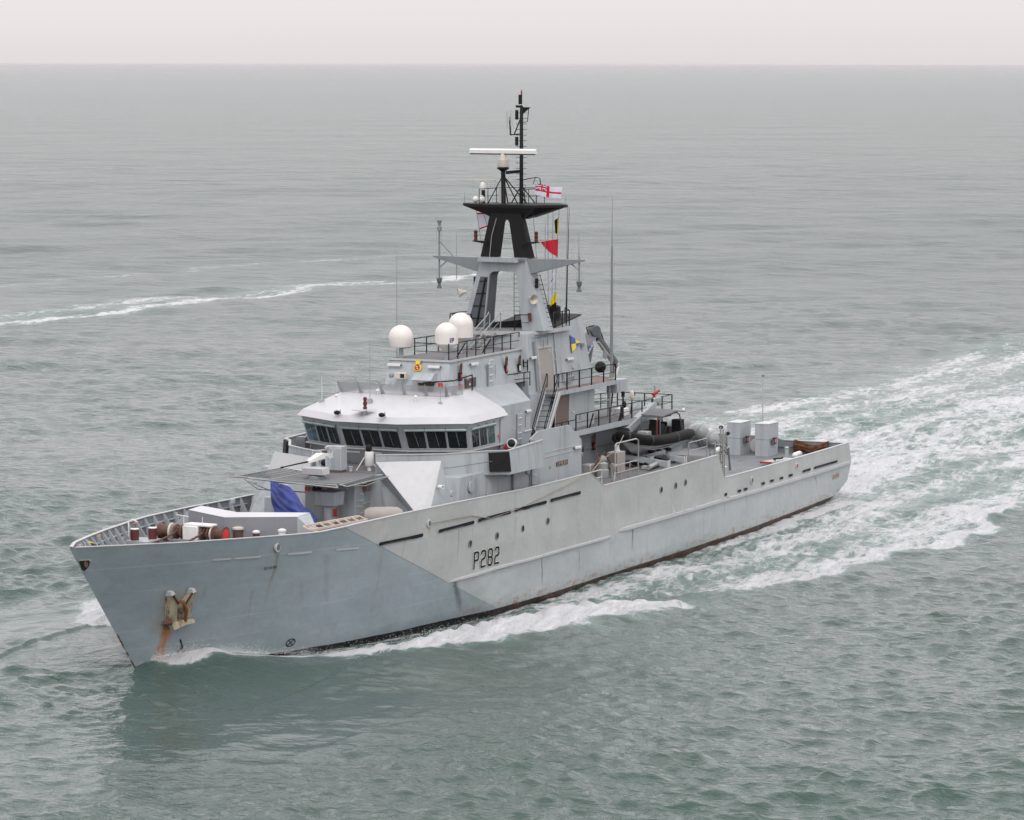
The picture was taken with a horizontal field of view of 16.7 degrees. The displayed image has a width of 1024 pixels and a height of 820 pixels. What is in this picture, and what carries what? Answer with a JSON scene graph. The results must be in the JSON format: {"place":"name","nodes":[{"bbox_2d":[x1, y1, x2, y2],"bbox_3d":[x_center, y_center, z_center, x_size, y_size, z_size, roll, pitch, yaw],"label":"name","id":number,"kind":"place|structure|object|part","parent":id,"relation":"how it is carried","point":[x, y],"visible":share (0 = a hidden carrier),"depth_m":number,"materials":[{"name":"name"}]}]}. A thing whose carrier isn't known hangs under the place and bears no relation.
{"place":"outdoors","nodes":[
{"label":"outdoors","id":0,"kind":"place"},
{"bbox_2d":[0,65,1023,819],"bbox_3d":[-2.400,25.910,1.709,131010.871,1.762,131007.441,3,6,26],"label":"sea","id":1,"kind":"structure","parent":0,"point":[210,277],"depth_m":280.95,"materials":[{"name":"liquid"}]},
{"bbox_2d":[151,591,679,660],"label":"bow spray","id":2,"kind":"object","parent":1,"relation":"on","point":[304,647],"visible":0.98,"depth_m":153.10,"materials":[{"name":"white liquid"}]},
{"bbox_2d":[70,90,850,666],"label":"warship","id":3,"kind":"object","parent":1,"relation":"on","point":[436,430],"visible":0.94,"depth_m":169.72,"materials":[{"name":"paint"}]},
{"bbox_2d":[125,527,162,543],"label":"twin bollards","id":4,"kind":"object","parent":3,"relation":"on","point":[150,538],"visible":1,"depth_m":156.21,"materials":[{"name":"red metal"}]},
{"bbox_2d":[163,588,195,629],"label":"anchor","id":5,"kind":"object","parent":3,"relation":"attached to","point":[181,611],"visible":1,"depth_m":150.66,"materials":[{"name":"paint"}]},
{"bbox_2d":[151,514,229,542],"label":"windlass","id":6,"kind":"object","parent":3,"relation":"on","point":[192,531],"visible":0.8,"depth_m":156.27,"materials":[{"name":"white metal"}]},
{"bbox_2d":[232,526,243,537],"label":"bollard","id":7,"kind":"object","parent":3,"relation":"on","point":[237,531],"visible":0.89,"depth_m":157.03,"materials":[{"name":"metal"}]},
{"bbox_2d":[252,530,259,536],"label":"mushroom vent","id":8,"kind":"object","parent":3,"relation":"on","point":[255,533],"visible":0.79,"depth_m":156.85,"materials":[{"name":"white metal"}]},
{"bbox_2d":[278,528,285,534],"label":"mushroom vent","id":9,"kind":"object","parent":3,"relation":"on","point":[281,531],"visible":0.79,"depth_m":156.43,"materials":[{"name":"white metal"}]},
{"bbox_2d":[270,480,317,526],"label":"tarpaulin bundle","id":10,"kind":"object","parent":3,"relation":"on","point":[284,498],"visible":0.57,"depth_m":162.79,"materials":[{"name":"fabric"}]},
{"bbox_2d":[280,445,341,478],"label":"deck gun","id":11,"kind":"object","parent":3,"relation":"on","point":[313,471],"visible":1,"depth_m":165.06,"materials":[{"name":"grey paint"}]},
{"bbox_2d":[314,489,344,525],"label":"deck ventilator","id":12,"kind":"object","parent":3,"relation":"on","point":[329,500],"visible":0.88,"depth_m":164.34,"materials":[{"name":"grey paint"}]},
{"bbox_2d":[302,515,367,530],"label":"gangway ladder","id":13,"kind":"object","parent":3,"relation":"on","point":[333,525],"visible":1,"depth_m":157.34,"materials":[{"name":"brown wood"}]},
{"bbox_2d":[327,445,346,472],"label":"ready use locker","id":14,"kind":"object","parent":3,"relation":"on","point":[338,460],"visible":0.91,"depth_m":167.22,"materials":[{"name":"grey metal"}]},
{"bbox_2d":[356,444,374,470],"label":"director sight","id":15,"kind":"object","parent":3,"relation":"on","point":[369,457],"visible":1,"depth_m":167.71,"materials":[{"name":"white metal"}]},
{"bbox_2d":[359,507,402,519],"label":"fender","id":16,"kind":"object","parent":3,"relation":"on","point":[369,513],"visible":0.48,"depth_m":163.22,"materials":[{"name":"grey paint"}]},
{"bbox_2d":[389,325,412,357],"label":"radome","id":17,"kind":"object","parent":3,"relation":"on","point":[400,337],"visible":1,"depth_m":174.40,"materials":[{"name":"white plastic"}]},
{"bbox_2d":[435,322,457,359],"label":"radome","id":18,"kind":"object","parent":3,"relation":"on","point":[446,333],"visible":1,"depth_m":173.31,"materials":[{"name":"white plastic"}]},
{"bbox_2d":[449,313,472,352],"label":"radome","id":19,"kind":"object","parent":3,"relation":"on","point":[462,323],"visible":0.85,"depth_m":177.39,"materials":[{"name":"white plastic"}]},
{"bbox_2d":[477,213,488,228],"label":"signal flag","id":20,"kind":"object","parent":3,"relation":"attached to","point":[482,222],"visible":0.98,"depth_m":184.06,"materials":[{"name":"white fabric"}]},
{"bbox_2d":[507,438,517,447],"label":"searchlight","id":21,"kind":"object","parent":3,"relation":"on","point":[512,443],"visible":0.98,"depth_m":170.93,"materials":[{"name":"grey paint"}]},
{"bbox_2d":[430,435,623,523],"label":"mooring line","id":22,"kind":"object","parent":3,"relation":"attached to","point":[533,501],"visible":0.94,"depth_m":170.96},
{"bbox_2d":[531,468,537,485],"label":"watertight door","id":23,"kind":"structure","parent":3,"relation":"in","point":[534,472],"depth_m":173.46,"materials":[{"name":"grey paint"}]},
{"bbox_2d":[534,184,561,197],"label":"ensign","id":24,"kind":"object","parent":3,"relation":"attached to","point":[547,191],"visible":1,"depth_m":182.88,"materials":[{"name":"white fabric"}]},
{"bbox_2d":[541,239,557,256],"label":"signal flag","id":25,"kind":"object","parent":3,"relation":"attached to","point":[547,245],"visible":1,"depth_m":182.43,"materials":[{"name":"red fabric"}]},
{"bbox_2d":[547,268,556,291],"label":"signal flag","id":26,"kind":"object","parent":3,"relation":"attached to","point":[552,281],"visible":1,"depth_m":182.66,"materials":[{"name":"white fabric"}]},
{"bbox_2d":[549,291,556,315],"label":"signal flag","id":27,"kind":"object","parent":3,"relation":"attached to","point":[552,307],"visible":1,"depth_m":182.73,"materials":[{"name":"yellow fabric"}]},
{"bbox_2d":[554,218,558,233],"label":"signal flag","id":28,"kind":"object","parent":3,"relation":"attached to","point":[556,221],"visible":1,"depth_m":182.12,"materials":[{"name":"black fabric"}]},
{"bbox_2d":[583,469,601,482],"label":"boat deck rail","id":29,"kind":"object","parent":3,"relation":"on","point":[596,471],"visible":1,"depth_m":177.97,"materials":[{"name":"metal"}]},
{"bbox_2d":[583,451,616,477],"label":"deck winch","id":30,"kind":"object","parent":3,"relation":"on","point":[602,465],"visible":0.88,"depth_m":182.45,"materials":[{"name":"metal"}]},
{"bbox_2d":[585,325,619,377],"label":"knuckle crane","id":31,"kind":"object","parent":3,"relation":"on","point":[592,334],"visible":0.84,"depth_m":192.84,"materials":[{"name":"grey paint"}]},
{"bbox_2d":[608,219,614,379],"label":"whip aerial","id":32,"kind":"object","parent":3,"relation":"on","point":[611,376],"visible":1,"depth_m":188.83,"materials":[{"name":"metal"}]},
{"bbox_2d":[607,451,624,473],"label":"control cabinet","id":33,"kind":"object","parent":3,"relation":"on","point":[620,457],"visible":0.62,"depth_m":184.19,"materials":[{"name":"beige metal"}]},
{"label":"door","id":34,"kind":"part","parent":33,"relation":"part of","materials":[{"name":"grey metal"}]},
{"bbox_2d":[611,438,638,481],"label":"boat deck rail","id":35,"kind":"object","parent":3,"relation":"on","point":[613,465],"visible":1,"depth_m":181.64,"materials":[{"name":"metal"}]},
{"bbox_2d":[622,397,661,454],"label":"davit","id":36,"kind":"object","parent":3,"relation":"on","point":[636,422],"visible":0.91,"depth_m":191.37,"materials":[{"name":"grey paint"}]},
{"bbox_2d":[625,446,686,469],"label":"boat cradle","id":37,"kind":"object","parent":3,"relation":"on","point":[654,462],"visible":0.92,"depth_m":188.08,"materials":[{"name":"grey paint"}]},
{"bbox_2d":[612,408,694,453],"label":"inflatable boat","id":38,"kind":"object","parent":37,"relation":"on","point":[659,433],"visible":0.98,"depth_m":189.53,"materials":[{"name":"black rubber"}]},
{"bbox_2d":[652,389,659,397],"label":"fire monitor","id":39,"kind":"object","parent":3,"relation":"on","point":[655,392],"visible":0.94,"depth_m":194.25,"materials":[{"name":"red paint"}]},
{"bbox_2d":[626,438,706,469],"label":"railing","id":40,"kind":"object","parent":3,"relation":"on","point":[644,466],"visible":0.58,"depth_m":189.12,"materials":[{"name":"metal"}]},
{"bbox_2d":[709,425,730,475],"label":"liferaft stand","id":41,"kind":"object","parent":3,"relation":"on","point":[723,445],"visible":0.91,"depth_m":197.56,"materials":[{"name":"metal"}]},
{"bbox_2d":[685,424,708,441],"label":"liferaft canister","id":42,"kind":"object","parent":41,"relation":"on","point":[701,431],"visible":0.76,"depth_m":195.96,"materials":[{"name":"grey paint"}]},
{"bbox_2d":[667,417,691,428],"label":"liferaft canister","id":43,"kind":"object","parent":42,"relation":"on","point":[687,421],"visible":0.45,"depth_m":196.76,"materials":[{"name":"grey plastic"}]},
{"bbox_2d":[693,431,719,448],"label":"liferaft canister","id":44,"kind":"object","parent":41,"relation":"on","point":[710,436],"visible":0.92,"depth_m":195.87,"materials":[{"name":"grey paint"}]},
{"bbox_2d":[727,420,750,454],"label":"deck locker","id":45,"kind":"object","parent":3,"relation":"on","point":[738,437],"visible":0.99,"depth_m":214.95,"materials":[{"name":"grey metal"}]},
{"bbox_2d":[750,439,754,451],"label":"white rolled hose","id":46,"kind":"object","parent":3,"relation":"on","point":[752,445],"visible":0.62,"depth_m":216.20,"materials":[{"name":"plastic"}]},
{"bbox_2d":[762,375,763,420],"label":"flagstaff","id":47,"kind":"object","parent":3,"relation":"on","point":[762,399],"visible":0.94,"depth_m":216.28,"materials":[{"name":"grey paint"}]},
{"bbox_2d":[755,421,777,456],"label":"deck locker","id":48,"kind":"object","parent":3,"relation":"on","point":[766,438],"visible":1,"depth_m":214.17,"materials":[{"name":"grey metal"}]},
{"bbox_2d":[760,457,790,463],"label":"stretcher","id":49,"kind":"object","parent":3,"relation":"on","point":[774,460],"visible":0.98,"depth_m":209.88,"materials":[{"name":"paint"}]},
{"bbox_2d":[784,446,788,457],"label":"mooring bitt","id":50,"kind":"object","parent":3,"relation":"on","point":[786,451],"visible":0.98,"depth_m":212.38,"materials":[{"name":"grey paint"}]},
{"bbox_2d":[792,451,801,457],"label":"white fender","id":51,"kind":"object","parent":3,"relation":"on","point":[797,454],"visible":0.92,"depth_m":212.92,"materials":[{"name":"plastic"}]},
{"bbox_2d":[793,439,828,453],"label":"fishing net","id":52,"kind":"object","parent":3,"relation":"hanging from","point":[798,445],"visible":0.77,"depth_m":215.32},
{"bbox_2d":[0,0,1023,66],"label":"sky","id":53,"kind":"structure","parent":0,"point":[870,33],"materials":[{"name":"white"}]},
{"bbox_2d":[621,391,625,418],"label":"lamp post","id":54,"kind":"object","parent":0,"point":[623,396],"visible":1,"depth_m":190.19,"materials":[{"name":"black metal"}]},
{"bbox_2d":[630,390,634,413],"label":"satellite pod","id":55,"kind":"object","parent":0,"point":[632,393],"visible":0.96,"depth_m":192.93,"materials":[{"name":"beige paint"}]}
]}

